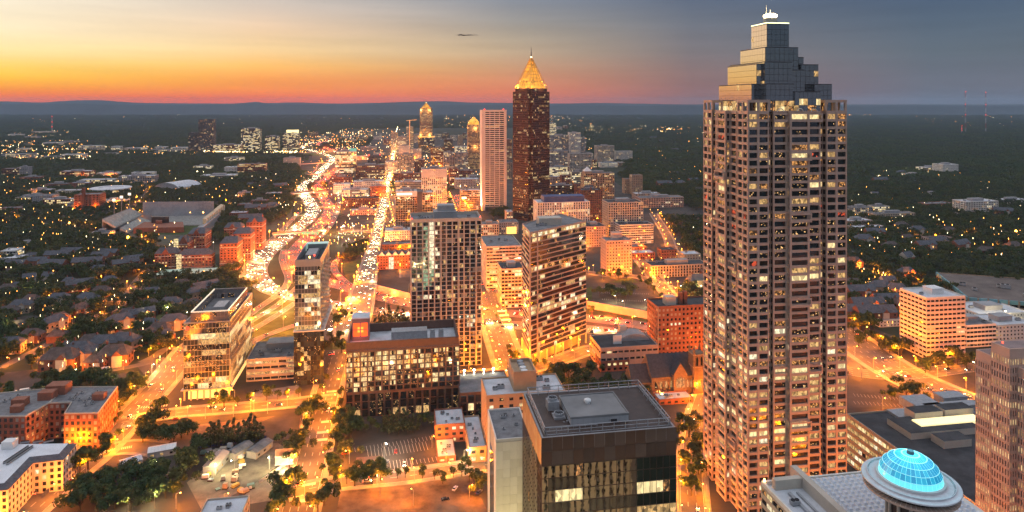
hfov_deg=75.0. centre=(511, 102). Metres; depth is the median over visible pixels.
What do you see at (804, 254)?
window
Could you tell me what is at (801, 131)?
window
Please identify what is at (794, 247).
window
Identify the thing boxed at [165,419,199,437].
tree
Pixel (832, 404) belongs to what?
window
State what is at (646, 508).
window
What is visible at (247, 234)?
dormitory
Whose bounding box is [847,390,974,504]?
trade hall
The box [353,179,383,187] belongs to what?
office building
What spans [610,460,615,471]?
window
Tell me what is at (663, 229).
street
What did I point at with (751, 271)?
window
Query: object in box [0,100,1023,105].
hills
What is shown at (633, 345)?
vaulted hall
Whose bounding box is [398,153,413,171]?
apartment building
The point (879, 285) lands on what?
house
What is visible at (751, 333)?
window
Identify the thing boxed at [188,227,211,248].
dormitory
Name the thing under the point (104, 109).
hills
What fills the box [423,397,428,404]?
base window
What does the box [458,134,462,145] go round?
office tower
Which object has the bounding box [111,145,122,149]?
warehouse
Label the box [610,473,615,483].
window
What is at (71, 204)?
campus hall
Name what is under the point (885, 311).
house
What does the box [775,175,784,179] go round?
window
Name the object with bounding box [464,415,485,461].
shop building
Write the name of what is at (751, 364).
window
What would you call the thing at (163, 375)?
road
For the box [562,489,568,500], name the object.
window
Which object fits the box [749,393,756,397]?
window
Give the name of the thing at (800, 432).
window
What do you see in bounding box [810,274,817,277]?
window
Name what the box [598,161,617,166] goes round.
shop building
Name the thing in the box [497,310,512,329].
station canopy
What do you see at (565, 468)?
window
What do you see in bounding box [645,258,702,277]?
school building
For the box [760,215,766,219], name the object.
window
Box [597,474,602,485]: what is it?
window
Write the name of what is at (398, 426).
tree
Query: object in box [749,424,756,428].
window
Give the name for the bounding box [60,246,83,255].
house
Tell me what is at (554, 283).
office tower
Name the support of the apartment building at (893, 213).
on the ground at (276, 272)
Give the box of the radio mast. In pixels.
[985,92,985,130]
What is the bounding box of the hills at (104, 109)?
[0,103,1023,114]
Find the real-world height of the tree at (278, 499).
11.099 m
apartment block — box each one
[0,380,117,448]
[0,438,77,511]
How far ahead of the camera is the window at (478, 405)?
447.63 m
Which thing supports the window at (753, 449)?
in the skyscraper at (775, 265)
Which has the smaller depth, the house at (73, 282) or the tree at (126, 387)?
the tree at (126, 387)
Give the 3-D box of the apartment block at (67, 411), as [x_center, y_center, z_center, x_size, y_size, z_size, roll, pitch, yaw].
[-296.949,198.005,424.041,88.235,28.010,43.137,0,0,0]
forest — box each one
[0,114,1023,185]
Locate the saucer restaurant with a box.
[861,448,962,511]
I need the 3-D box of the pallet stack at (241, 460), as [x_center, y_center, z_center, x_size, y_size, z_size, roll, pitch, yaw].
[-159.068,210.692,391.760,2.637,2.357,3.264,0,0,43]
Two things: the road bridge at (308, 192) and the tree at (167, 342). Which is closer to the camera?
the tree at (167, 342)
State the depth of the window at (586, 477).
225.14 m
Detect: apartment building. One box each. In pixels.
[343,196,378,206]
[385,160,396,172]
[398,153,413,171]
[399,144,409,153]
[411,148,420,158]
[550,149,568,165]
[550,175,559,183]
[614,150,632,159]
[632,191,659,198]
[635,194,683,207]
[847,204,872,216]
[847,216,872,224]
[847,224,882,232]
[867,203,889,211]
[867,210,914,220]
[921,235,951,239]
[1000,197,1023,203]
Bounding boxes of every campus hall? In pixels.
[0,206,22,212]
[0,247,23,254]
[0,254,28,260]
[15,194,30,199]
[19,175,44,180]
[21,193,41,196]
[28,187,55,193]
[32,193,59,203]
[43,196,73,204]
[45,181,71,186]
[55,189,81,195]
[67,202,73,207]
[70,180,92,186]
[79,178,117,184]
[92,229,114,238]
[97,171,121,177]
[106,197,130,201]
[118,173,158,183]
[131,171,156,173]
[203,173,237,177]
[224,166,236,171]
[229,210,248,215]
[237,190,251,196]
[237,202,252,208]
[251,198,268,202]
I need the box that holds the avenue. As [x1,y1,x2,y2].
[332,153,395,341]
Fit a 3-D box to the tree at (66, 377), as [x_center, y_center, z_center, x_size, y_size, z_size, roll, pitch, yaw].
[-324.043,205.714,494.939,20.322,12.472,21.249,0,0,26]
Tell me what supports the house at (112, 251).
on the ground at (276, 272)
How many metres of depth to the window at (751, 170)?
336.28 m
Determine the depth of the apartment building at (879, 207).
1271.47 m
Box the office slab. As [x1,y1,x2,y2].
[480,109,506,210]
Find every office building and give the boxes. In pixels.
[213,143,242,152]
[224,156,244,160]
[283,156,300,163]
[333,182,350,193]
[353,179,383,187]
[368,154,384,163]
[385,226,409,240]
[395,179,420,190]
[415,158,424,171]
[444,138,452,151]
[454,146,466,151]
[454,177,478,188]
[482,220,498,235]
[497,219,517,234]
[505,209,512,218]
[533,194,589,222]
[550,122,555,134]
[586,221,605,246]
[601,231,631,275]
[614,221,652,243]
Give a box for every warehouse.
[1,152,37,157]
[16,147,32,151]
[33,131,55,132]
[40,155,64,158]
[43,141,63,146]
[61,153,87,157]
[78,145,104,150]
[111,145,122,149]
[124,147,147,150]
[140,148,171,152]
[171,146,187,151]
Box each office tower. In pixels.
[241,127,261,149]
[265,135,279,151]
[283,130,299,151]
[406,126,412,152]
[458,134,462,145]
[521,213,586,363]
[523,380,675,511]
[975,340,1023,511]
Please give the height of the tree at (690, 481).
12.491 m
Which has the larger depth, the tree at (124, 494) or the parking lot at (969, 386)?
the parking lot at (969, 386)
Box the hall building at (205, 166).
[193,164,213,168]
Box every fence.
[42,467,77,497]
[198,436,266,447]
[259,458,293,483]
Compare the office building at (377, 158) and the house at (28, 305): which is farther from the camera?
the office building at (377, 158)
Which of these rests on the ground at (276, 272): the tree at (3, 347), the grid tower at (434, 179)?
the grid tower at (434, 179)
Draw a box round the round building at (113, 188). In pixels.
[89,185,131,192]
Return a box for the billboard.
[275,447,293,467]
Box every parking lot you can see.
[0,369,40,390]
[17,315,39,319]
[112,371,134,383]
[138,361,161,373]
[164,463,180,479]
[257,413,300,431]
[337,219,372,234]
[341,238,367,246]
[347,433,436,468]
[395,271,409,282]
[592,283,659,310]
[663,277,685,290]
[848,384,913,407]
[953,381,974,392]
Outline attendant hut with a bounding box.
[356,456,377,466]
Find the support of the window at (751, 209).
in the skyscraper at (775, 265)
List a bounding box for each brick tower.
[560,175,570,183]
[575,185,602,222]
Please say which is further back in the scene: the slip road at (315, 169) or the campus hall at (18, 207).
the slip road at (315, 169)
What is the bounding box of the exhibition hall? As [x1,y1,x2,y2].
[936,272,1023,309]
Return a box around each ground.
[0,104,1023,443]
[0,163,291,261]
[51,133,975,511]
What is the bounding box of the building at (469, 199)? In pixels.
[460,188,479,209]
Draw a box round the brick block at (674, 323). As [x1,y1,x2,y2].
[647,290,702,352]
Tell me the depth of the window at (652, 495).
228.96 m
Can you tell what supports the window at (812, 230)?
in the skyscraper at (775, 265)
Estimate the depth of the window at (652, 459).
228.96 m
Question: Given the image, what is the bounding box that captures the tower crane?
[406,119,416,144]
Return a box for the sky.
[0,0,1023,103]
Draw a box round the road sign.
[302,232,318,233]
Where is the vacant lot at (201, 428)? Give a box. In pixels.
[160,416,301,440]
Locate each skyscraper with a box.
[418,102,434,153]
[467,115,479,168]
[513,52,549,221]
[703,10,846,511]
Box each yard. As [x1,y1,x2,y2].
[187,443,282,509]
[245,465,288,503]
[336,476,487,511]
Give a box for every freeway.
[246,141,642,333]
[286,139,646,329]
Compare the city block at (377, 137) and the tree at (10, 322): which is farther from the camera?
the city block at (377, 137)
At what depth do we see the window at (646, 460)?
228.63 m
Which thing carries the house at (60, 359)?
on the ground at (276, 272)
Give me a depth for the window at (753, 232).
336.32 m
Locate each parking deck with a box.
[342,187,368,197]
[458,368,506,418]
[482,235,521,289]
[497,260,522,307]
[550,165,568,175]
[550,183,573,193]
[965,313,995,347]
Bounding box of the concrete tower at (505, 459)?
[488,407,522,511]
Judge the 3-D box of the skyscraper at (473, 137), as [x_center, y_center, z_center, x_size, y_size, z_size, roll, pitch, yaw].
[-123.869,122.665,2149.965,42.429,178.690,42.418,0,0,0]
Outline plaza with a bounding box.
[251,385,300,400]
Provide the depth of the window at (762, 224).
337.15 m
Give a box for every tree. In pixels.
[0,315,10,324]
[0,319,14,329]
[0,324,19,334]
[0,330,35,342]
[0,332,28,339]
[0,339,34,358]
[0,343,11,361]
[0,380,14,391]
[3,328,21,333]
[19,316,46,329]
[25,352,42,368]
[29,365,73,379]
[29,380,46,389]
[31,320,48,330]
[35,338,76,353]
[44,368,89,383]
[52,371,60,379]
[52,482,94,510]
[55,332,70,341]
[56,370,83,385]
[63,330,81,340]
[63,472,92,498]
[69,317,89,334]
[70,450,101,472]
[72,367,111,385]
[77,471,93,481]
[78,442,110,469]
[79,478,115,508]
[80,369,112,385]
[81,323,97,332]
[84,321,96,330]
[85,325,108,333]
[93,467,116,483]
[95,481,136,511]
[96,319,123,333]
[96,372,125,385]
[97,427,122,452]
[97,457,146,477]
[98,473,116,496]
[101,378,124,389]
[103,466,128,480]
[111,481,154,510]
[117,378,135,389]
[118,388,137,395]
[118,389,129,410]
[118,480,157,501]
[120,382,132,391]
[120,456,157,482]
[125,376,146,388]
[126,371,139,378]
[127,462,165,479]
[130,320,140,329]
[133,408,170,425]
[134,321,144,330]
[134,342,160,352]
[134,423,153,442]
[135,328,155,344]
[137,320,152,329]
[137,331,173,344]
[138,327,162,339]
[138,422,166,438]
[139,418,155,424]
[139,476,162,501]
[140,463,166,489]
[142,332,153,342]
[147,395,169,410]
[150,423,169,437]
[151,463,200,481]
[152,404,161,418]
[153,421,189,441]
[154,336,182,352]
[155,446,215,472]
[155,478,174,498]
[157,456,170,474]
[157,475,183,498]
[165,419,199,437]
[172,446,181,463]
[181,445,197,464]
[183,418,197,434]
[189,436,206,457]
[191,431,211,449]
[205,421,214,446]
[207,399,215,408]
[212,422,217,442]
[214,389,232,406]
[214,419,223,446]
[219,425,227,444]
[224,420,232,441]
[229,417,235,445]
[233,396,240,404]
[234,422,241,443]
[239,420,246,441]
[243,420,251,440]
[245,391,254,399]
[247,412,256,439]
[251,416,259,442]
[257,422,265,441]
[261,383,275,400]
[264,484,295,511]
[266,465,307,485]
[271,480,295,496]
[273,429,317,446]
[274,389,281,399]
[280,434,304,458]
[283,387,290,395]
[288,425,308,437]
[290,481,341,511]
[294,399,329,416]
[295,387,301,396]
[301,415,313,428]
[302,396,319,403]
[305,478,332,505]
[306,393,323,401]
[319,383,325,391]
[319,459,343,479]
[323,373,329,382]
[323,438,364,457]
[324,447,344,465]
[328,410,351,438]
[329,406,345,423]
[329,429,345,444]
[332,313,342,324]
[332,334,344,343]
[332,404,355,422]
[332,473,341,480]
[334,340,346,352]
[334,417,364,437]
[335,305,343,311]
[336,330,344,339]
[336,397,343,406]
[337,385,344,396]
[341,309,352,318]
[342,469,349,483]
[347,459,367,485]
[352,415,372,430]
[360,459,386,483]
[360,472,368,482]
[368,456,392,480]
[380,413,386,431]
[381,311,386,322]
[384,409,392,434]
[386,304,391,320]
[391,414,395,432]
[393,409,402,434]
[394,305,399,320]
[395,468,401,478]
[399,408,406,431]
[400,308,404,321]
[403,466,409,477]
[404,411,411,431]
[410,413,416,432]
[414,412,420,430]
[418,463,426,478]
[419,413,426,426]
[427,415,433,423]
[433,468,439,479]
[438,470,446,483]
[450,466,456,476]
[457,463,466,472]
[460,455,471,466]
[464,468,473,482]
[468,483,477,495]
[473,470,487,489]
[510,350,520,358]
[541,362,567,373]
[554,361,583,376]
[555,369,567,383]
[564,377,591,389]
[565,374,586,389]
[566,377,595,389]
[577,367,591,380]
[585,360,605,370]
[587,305,594,311]
[591,286,605,292]
[592,377,604,387]
[595,268,605,277]
[596,379,631,387]
[603,371,612,381]
[604,283,615,292]
[610,289,619,298]
[612,268,621,278]
[612,379,650,391]
[614,287,624,295]
[618,373,629,385]
[620,290,631,295]
[621,281,638,293]
[639,277,652,284]
[675,412,690,422]
[676,409,702,436]
[676,436,702,456]
[678,449,703,468]
[678,474,701,495]
[686,456,708,474]
[691,432,702,442]
[847,317,865,332]
[851,312,868,329]
[854,329,876,340]
[854,334,865,346]
[855,315,870,329]
[864,310,879,329]
[874,333,889,349]
[879,385,897,400]
[884,338,898,352]
[887,336,913,354]
[889,375,931,396]
[890,335,902,342]
[897,383,916,394]
[914,354,944,367]
[917,356,931,372]
[931,349,946,364]
[943,345,970,364]
[944,357,954,366]
[959,355,971,367]
[969,351,975,358]
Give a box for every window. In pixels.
[347,395,351,401]
[354,395,359,401]
[354,402,359,409]
[362,394,367,400]
[362,402,367,408]
[362,409,367,416]
[370,394,375,400]
[370,401,375,407]
[370,409,375,415]
[378,393,382,399]
[378,401,382,407]
[378,408,382,415]
[385,392,390,399]
[385,400,390,406]
[389,257,393,268]
[393,392,398,398]
[393,400,398,406]
[401,391,405,398]
[401,399,405,405]
[408,391,413,397]
[408,399,413,405]
[408,406,413,412]
[416,390,420,397]
[416,398,420,404]
[416,406,420,412]
[423,390,428,396]
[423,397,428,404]
[423,405,428,411]
[431,389,435,395]
[431,397,435,403]
[438,389,443,395]
[438,396,443,403]
[446,388,450,394]
[446,396,450,402]
[453,388,457,394]
[453,395,457,401]
[461,395,465,402]
[461,404,465,410]
[468,395,473,401]
[468,403,473,409]
[476,394,480,401]
[476,403,480,409]
[542,467,547,478]
[542,479,547,490]
[542,491,547,502]
[542,504,547,511]
[549,466,554,477]
[549,478,554,489]
[549,491,554,502]
[549,503,554,511]
[555,465,561,476]
[555,478,561,489]
[555,490,561,501]
[555,502,561,511]
[562,465,568,476]
[562,477,568,488]
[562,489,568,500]
[562,501,568,511]
[569,464,575,475]
[569,476,575,487]
[569,489,575,500]
[569,501,575,511]
[576,463,582,474]
[576,476,582,487]
[576,488,582,499]
[576,500,582,511]
[583,463,588,474]
[583,475,588,486]
[583,487,588,498]
[583,499,588,510]
[590,462,595,473]
[590,474,595,485]
[590,487,595,497]
[590,499,595,510]
[597,462,602,472]
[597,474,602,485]
[597,486,602,497]
[597,498,602,509]
[603,461,609,472]
[603,473,609,484]
[603,485,609,496]
[603,497,609,508]
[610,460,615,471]
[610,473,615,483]
[610,485,615,496]
[610,497,615,508]
[617,460,622,471]
[617,472,622,483]
[617,484,622,495]
[617,496,622,507]
[624,459,629,470]
[624,471,629,482]
[624,483,629,494]
[624,495,629,506]
[630,459,635,469]
[630,471,635,481]
[630,483,635,494]
[630,495,635,506]
[630,507,635,511]
[637,458,642,469]
[637,470,642,481]
[637,482,642,493]
[637,494,642,505]
[637,506,642,511]
[644,457,649,468]
[644,469,649,480]
[644,481,649,492]
[644,493,649,504]
[644,505,649,511]
[650,457,655,468]
[650,469,655,480]
[650,481,655,492]
[650,493,655,504]
[650,505,655,511]
[657,456,662,467]
[657,468,662,479]
[657,480,662,491]
[657,492,662,503]
[657,504,662,511]
[663,456,668,466]
[663,468,668,478]
[663,480,668,490]
[663,492,668,502]
[663,503,668,511]
[670,455,675,466]
[670,467,675,478]
[670,479,675,490]
[670,491,675,501]
[670,503,675,511]
[679,376,681,387]
[749,114,756,118]
[749,122,756,126]
[749,130,756,134]
[749,137,756,141]
[749,145,756,149]
[749,153,756,157]
[749,161,756,165]
[749,168,756,172]
[749,176,756,180]
[749,184,756,188]
[749,192,756,196]
[749,199,756,203]
[749,207,756,211]
[749,215,756,219]
[749,223,756,227]
[749,230,756,234]
[749,238,756,242]
[749,246,756,250]
[749,254,756,258]
[749,261,756,265]
[749,269,756,273]
[749,277,756,281]
[749,285,756,289]
[749,292,756,296]
[749,300,756,304]
[749,308,756,312]
[749,315,756,319]
[749,323,756,327]
[749,331,756,335]
[749,339,756,343]
[749,346,756,350]
[749,354,756,358]
[749,362,756,366]
[749,370,756,374]
[749,377,756,381]
[749,385,756,389]
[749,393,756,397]
[749,401,756,405]
[749,408,756,412]
[749,416,756,420]
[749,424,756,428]
[749,432,756,436]
[749,439,756,443]
[749,447,756,451]
[749,455,756,459]
[749,463,756,467]
[749,470,756,474]
[749,478,756,482]
[749,486,756,490]
[749,494,756,497]
[749,501,756,505]
[760,114,766,118]
[760,122,766,126]
[760,130,766,134]
[760,137,766,141]
[760,145,766,149]
[760,153,766,157]
[760,160,766,165]
[760,168,766,172]
[760,176,766,180]
[760,184,766,188]
[760,191,766,195]
[760,199,766,203]
[760,207,766,211]
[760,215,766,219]
[760,222,766,226]
[760,230,766,234]
[760,238,766,242]
[760,245,766,249]
[760,253,766,257]
[760,261,766,265]
[760,269,766,273]
[760,276,766,280]
[760,284,766,288]
[760,292,766,296]
[760,307,766,311]
[760,315,766,319]
[760,323,766,327]
[760,330,766,334]
[760,338,766,342]
[760,346,766,350]
[760,361,766,365]
[760,369,766,373]
[760,377,766,381]
[760,392,766,396]
[760,400,766,404]
[760,415,766,419]
[760,423,766,427]
[760,431,766,435]
[760,446,766,450]
[760,454,766,458]
[760,469,766,473]
[775,115,784,118]
[775,122,784,126]
[775,129,784,133]
[775,137,784,141]
[775,145,784,149]
[775,152,784,156]
[775,160,784,164]
[775,168,784,172]
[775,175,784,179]
[775,183,784,187]
[775,191,784,195]
[775,198,784,202]
[775,206,784,210]
[775,214,784,218]
[775,221,784,225]
[775,229,784,233]
[775,237,784,241]
[775,244,784,248]
[775,252,784,256]
[775,260,784,264]
[775,267,784,271]
[775,275,784,279]
[775,283,784,287]
[775,290,784,294]
[775,298,784,302]
[775,306,784,310]
[775,313,784,317]
[775,321,784,325]
[775,329,784,333]
[775,336,784,340]
[775,344,784,348]
[775,352,784,356]
[775,359,784,363]
[775,367,784,371]
[775,382,784,386]
[775,390,784,394]
[775,398,784,402]
[775,405,784,409]
[775,413,784,417]
[775,421,784,425]
[775,428,784,432]
[775,436,784,440]
[775,444,784,448]
[775,451,784,455]
[775,459,784,463]
[775,467,784,471]
[792,114,806,118]
[792,122,806,126]
[792,129,806,134]
[792,137,806,141]
[792,145,806,149]
[792,153,806,157]
[792,161,806,164]
[792,168,806,172]
[792,176,806,180]
[792,183,806,187]
[792,191,806,195]
[792,199,806,203]
[792,206,806,210]
[792,215,806,218]
[792,223,806,226]
[792,229,806,234]
[792,237,806,241]
[792,245,806,249]
[792,252,806,257]
[792,260,806,264]
[792,268,806,272]
[792,275,806,280]
[792,283,806,287]
[792,291,806,295]
[792,300,806,303]
[792,307,806,310]
[792,314,806,318]
[792,321,806,326]
[792,329,806,334]
[792,337,806,341]
[792,345,806,349]
[792,352,806,357]
[792,360,806,364]
[792,368,806,372]
[792,375,806,380]
[792,383,806,387]
[792,391,806,395]
[792,398,806,403]
[792,406,806,410]
[792,414,806,418]
[792,421,806,426]
[792,431,806,434]
[792,437,806,441]
[792,444,806,449]
[792,452,806,457]
[792,460,806,464]
[810,115,817,118]
[810,122,817,126]
[810,129,817,133]
[810,137,817,141]
[810,144,817,148]
[810,160,817,164]
[810,167,817,171]
[810,175,817,179]
[810,182,817,186]
[810,190,817,194]
[810,198,817,202]
[810,205,817,209]
[810,220,817,224]
[810,228,817,232]
[810,236,817,240]
[810,243,817,247]
[810,251,817,255]
[810,258,817,262]
[810,266,817,270]
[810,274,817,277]
[810,281,817,285]
[810,289,817,293]
[810,304,817,308]
[810,312,817,315]
[810,319,817,323]
[810,327,817,331]
[810,334,817,338]
[810,342,817,346]
[810,350,817,353]
[810,357,817,361]
[810,380,817,384]
[810,388,817,391]
[810,395,817,399]
[810,403,817,407]
[810,410,817,414]
[810,418,817,422]
[810,433,817,437]
[810,441,817,445]
[810,448,817,452]
[810,456,817,460]
[810,464,817,467]
[810,471,817,475]
[812,152,817,156]
[812,213,817,217]
[828,235,834,239]
[828,243,834,247]
[828,258,834,262]
[828,273,834,277]
[828,281,834,285]
[828,288,834,292]
[828,296,834,300]
[828,311,834,315]
[828,319,834,323]
[828,326,834,330]
[828,334,834,338]
[828,349,834,353]
[828,364,834,368]
[828,372,834,376]
[828,387,834,391]
[828,402,834,406]
[828,417,834,421]
[828,425,834,429]
[828,440,834,444]
[828,455,834,459]
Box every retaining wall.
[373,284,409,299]
[587,301,646,318]
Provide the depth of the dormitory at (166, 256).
838.90 m
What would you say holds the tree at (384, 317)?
on the city ground at (185, 501)
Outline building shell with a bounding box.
[570,170,582,183]
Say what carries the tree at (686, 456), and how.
on the city ground at (185, 501)
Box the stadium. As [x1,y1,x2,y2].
[102,193,224,234]
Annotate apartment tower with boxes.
[188,132,197,150]
[198,119,215,151]
[391,131,397,152]
[398,136,405,152]
[410,203,481,365]
[443,151,453,171]
[454,152,467,169]
[550,134,568,150]
[567,152,590,173]
[568,131,580,152]
[581,136,585,152]
[594,144,613,162]
[602,197,642,236]
[622,178,628,193]
[629,174,642,193]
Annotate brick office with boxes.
[237,162,266,171]
[330,175,352,184]
[356,163,384,179]
[370,183,385,197]
[377,248,409,269]
[382,241,409,250]
[394,171,420,180]
[431,146,444,166]
[449,168,457,185]
[458,169,473,176]
[572,183,580,193]
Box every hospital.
[916,165,931,169]
[932,162,957,171]
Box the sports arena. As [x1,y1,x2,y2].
[155,180,200,191]
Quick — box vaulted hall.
[590,324,657,363]
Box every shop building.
[201,495,249,511]
[350,207,376,214]
[434,407,464,441]
[435,437,455,462]
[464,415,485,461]
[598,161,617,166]
[632,243,645,249]
[632,249,654,259]
[653,390,692,404]
[678,250,700,258]
[876,317,899,326]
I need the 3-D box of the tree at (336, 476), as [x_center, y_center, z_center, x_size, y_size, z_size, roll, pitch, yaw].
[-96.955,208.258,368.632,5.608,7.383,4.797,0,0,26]
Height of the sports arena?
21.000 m
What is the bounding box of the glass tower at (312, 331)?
[293,241,332,385]
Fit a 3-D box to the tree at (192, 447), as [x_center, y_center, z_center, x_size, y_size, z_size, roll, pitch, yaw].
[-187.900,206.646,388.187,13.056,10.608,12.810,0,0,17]
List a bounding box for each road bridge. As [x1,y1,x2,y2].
[272,228,325,237]
[291,190,327,194]
[298,151,334,152]
[299,162,334,165]
[307,173,334,174]
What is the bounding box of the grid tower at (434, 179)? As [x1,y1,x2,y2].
[421,166,446,208]
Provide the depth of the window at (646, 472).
228.63 m
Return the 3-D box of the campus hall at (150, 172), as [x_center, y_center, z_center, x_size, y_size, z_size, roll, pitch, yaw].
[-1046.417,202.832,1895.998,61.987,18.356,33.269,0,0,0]
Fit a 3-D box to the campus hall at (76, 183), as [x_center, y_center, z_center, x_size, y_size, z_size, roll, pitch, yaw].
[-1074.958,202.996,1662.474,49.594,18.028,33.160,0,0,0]
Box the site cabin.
[147,442,176,458]
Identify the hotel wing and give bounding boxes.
[965,301,1023,318]
[973,312,1023,340]
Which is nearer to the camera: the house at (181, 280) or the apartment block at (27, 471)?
the apartment block at (27, 471)
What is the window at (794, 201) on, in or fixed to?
in the skyscraper at (775, 265)
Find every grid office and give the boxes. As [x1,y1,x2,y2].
[396,187,422,226]
[422,190,432,211]
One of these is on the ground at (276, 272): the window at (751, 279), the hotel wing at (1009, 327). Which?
the hotel wing at (1009, 327)
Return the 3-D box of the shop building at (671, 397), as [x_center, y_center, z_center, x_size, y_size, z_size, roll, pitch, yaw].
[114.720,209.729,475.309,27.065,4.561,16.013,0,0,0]
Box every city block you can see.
[308,132,317,137]
[318,136,328,139]
[357,155,367,159]
[358,137,367,140]
[361,146,376,150]
[373,136,381,139]
[383,139,388,144]
[414,133,419,142]
[434,134,441,139]
[442,132,448,138]
[450,135,456,140]
[463,132,466,139]
[507,138,511,159]
[507,162,511,178]
[591,159,596,168]
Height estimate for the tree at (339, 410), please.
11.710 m
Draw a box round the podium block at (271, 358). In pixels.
[246,336,293,381]
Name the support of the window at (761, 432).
in the skyscraper at (775, 265)
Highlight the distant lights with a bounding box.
[0,116,1018,366]
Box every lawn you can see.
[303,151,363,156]
[332,322,346,349]
[342,259,361,282]
[587,278,661,310]
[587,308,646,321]
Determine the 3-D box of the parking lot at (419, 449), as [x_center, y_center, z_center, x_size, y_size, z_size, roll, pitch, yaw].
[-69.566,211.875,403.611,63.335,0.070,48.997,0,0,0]
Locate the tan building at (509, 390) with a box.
[481,358,564,457]
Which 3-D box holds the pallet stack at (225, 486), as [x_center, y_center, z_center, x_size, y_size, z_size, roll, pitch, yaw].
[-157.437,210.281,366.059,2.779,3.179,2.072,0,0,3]
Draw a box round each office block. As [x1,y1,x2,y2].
[346,312,459,416]
[900,285,964,357]
[952,197,997,213]
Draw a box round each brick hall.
[2,167,18,175]
[18,165,31,174]
[60,169,95,177]
[919,201,951,209]
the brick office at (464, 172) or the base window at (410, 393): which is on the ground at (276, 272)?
the brick office at (464, 172)
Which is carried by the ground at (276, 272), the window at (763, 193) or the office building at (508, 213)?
the office building at (508, 213)
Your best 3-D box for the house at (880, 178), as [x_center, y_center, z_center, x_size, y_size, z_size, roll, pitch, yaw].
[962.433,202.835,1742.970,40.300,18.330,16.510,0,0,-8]
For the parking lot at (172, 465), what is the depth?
386.44 m
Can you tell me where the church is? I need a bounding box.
[625,341,702,395]
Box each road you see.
[18,339,182,511]
[94,439,169,459]
[121,393,338,427]
[123,184,148,234]
[239,212,300,279]
[252,249,291,315]
[252,286,294,322]
[252,300,294,348]
[252,302,294,331]
[252,315,332,345]
[276,349,345,511]
[288,458,487,501]
[302,159,328,183]
[318,194,340,236]
[330,257,352,287]
[448,194,525,375]
[460,345,589,372]
[586,271,675,289]
[633,243,677,297]
[676,393,711,511]
[847,326,974,400]
[847,348,862,368]
[847,360,974,378]
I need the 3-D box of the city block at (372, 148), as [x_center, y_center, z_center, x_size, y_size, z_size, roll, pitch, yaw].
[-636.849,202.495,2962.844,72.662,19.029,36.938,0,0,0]
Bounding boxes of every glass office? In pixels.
[181,287,251,400]
[335,148,356,176]
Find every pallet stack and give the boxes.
[200,450,206,455]
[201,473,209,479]
[220,474,225,481]
[222,482,228,489]
[227,442,232,448]
[230,482,239,488]
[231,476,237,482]
[238,458,244,463]
[242,487,249,493]
[247,482,254,488]
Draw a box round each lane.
[0,264,152,367]
[26,351,164,370]
[138,345,180,362]
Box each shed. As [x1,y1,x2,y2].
[119,454,142,464]
[202,449,229,475]
[228,440,253,461]
[246,438,273,458]
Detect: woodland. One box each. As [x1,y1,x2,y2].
[0,136,1023,364]
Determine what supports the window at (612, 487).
in the office tower at (608, 449)
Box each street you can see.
[338,229,384,233]
[386,187,409,277]
[649,213,678,257]
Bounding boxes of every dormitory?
[155,247,181,269]
[174,234,193,251]
[176,248,215,268]
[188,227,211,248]
[220,236,242,269]
[224,222,244,235]
[233,227,254,260]
[246,216,265,249]
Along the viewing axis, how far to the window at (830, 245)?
343.29 m
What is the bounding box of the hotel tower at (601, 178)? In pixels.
[581,167,613,198]
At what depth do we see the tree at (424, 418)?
436.14 m
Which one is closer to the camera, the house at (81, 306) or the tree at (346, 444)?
the tree at (346, 444)
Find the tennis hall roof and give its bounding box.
[157,267,219,277]
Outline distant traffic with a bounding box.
[242,137,669,299]
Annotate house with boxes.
[0,282,18,289]
[0,304,20,314]
[0,334,26,354]
[3,258,28,269]
[8,297,34,313]
[14,318,25,330]
[21,326,46,343]
[22,272,36,281]
[22,292,42,300]
[26,251,36,255]
[26,255,49,265]
[37,257,68,271]
[37,343,80,372]
[41,271,54,280]
[43,249,73,255]
[43,313,67,333]
[46,291,70,306]
[46,328,70,343]
[50,311,71,323]
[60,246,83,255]
[61,275,75,282]
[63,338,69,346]
[65,277,94,292]
[67,337,98,349]
[70,255,104,269]
[70,301,92,317]
[71,342,98,365]
[75,290,100,301]
[78,332,100,340]
[82,352,106,370]
[90,250,112,259]
[90,332,117,349]
[91,284,111,296]
[96,341,134,367]
[98,319,119,333]
[99,247,120,255]
[101,274,117,283]
[105,312,134,329]
[111,257,139,265]
[115,331,142,351]
[119,306,135,312]
[122,253,143,262]
[127,305,155,321]
[139,327,156,344]
[140,298,158,303]
[141,316,157,322]
[145,285,159,293]
[148,320,172,329]
[155,327,175,343]
[159,312,187,330]
[162,295,182,310]
[174,278,188,282]
[183,298,199,306]
[186,285,206,299]
[192,278,218,287]
[238,213,262,220]
[244,203,267,210]
[267,202,279,209]
[273,182,286,188]
[595,355,628,371]
[655,180,672,186]
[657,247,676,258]
[686,272,702,289]
[847,255,863,267]
[847,282,876,298]
[847,295,886,304]
[847,303,872,321]
[852,302,898,324]
[853,232,874,241]
[863,226,885,233]
[867,278,888,292]
[869,291,899,298]
[871,177,888,180]
[878,274,896,281]
[881,240,897,251]
[887,281,905,294]
[893,221,908,225]
[894,295,899,309]
[897,265,915,277]
[899,250,915,258]
[900,233,913,237]
[909,224,925,235]
[914,239,937,250]
[928,235,949,242]
[941,225,956,234]
[949,238,970,251]
[977,244,992,254]
[992,207,1013,213]
[1003,240,1023,251]
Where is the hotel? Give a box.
[761,465,983,511]
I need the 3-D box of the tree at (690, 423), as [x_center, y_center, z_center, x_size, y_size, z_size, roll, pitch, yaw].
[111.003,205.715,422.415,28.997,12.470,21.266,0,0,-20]
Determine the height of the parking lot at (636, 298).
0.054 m

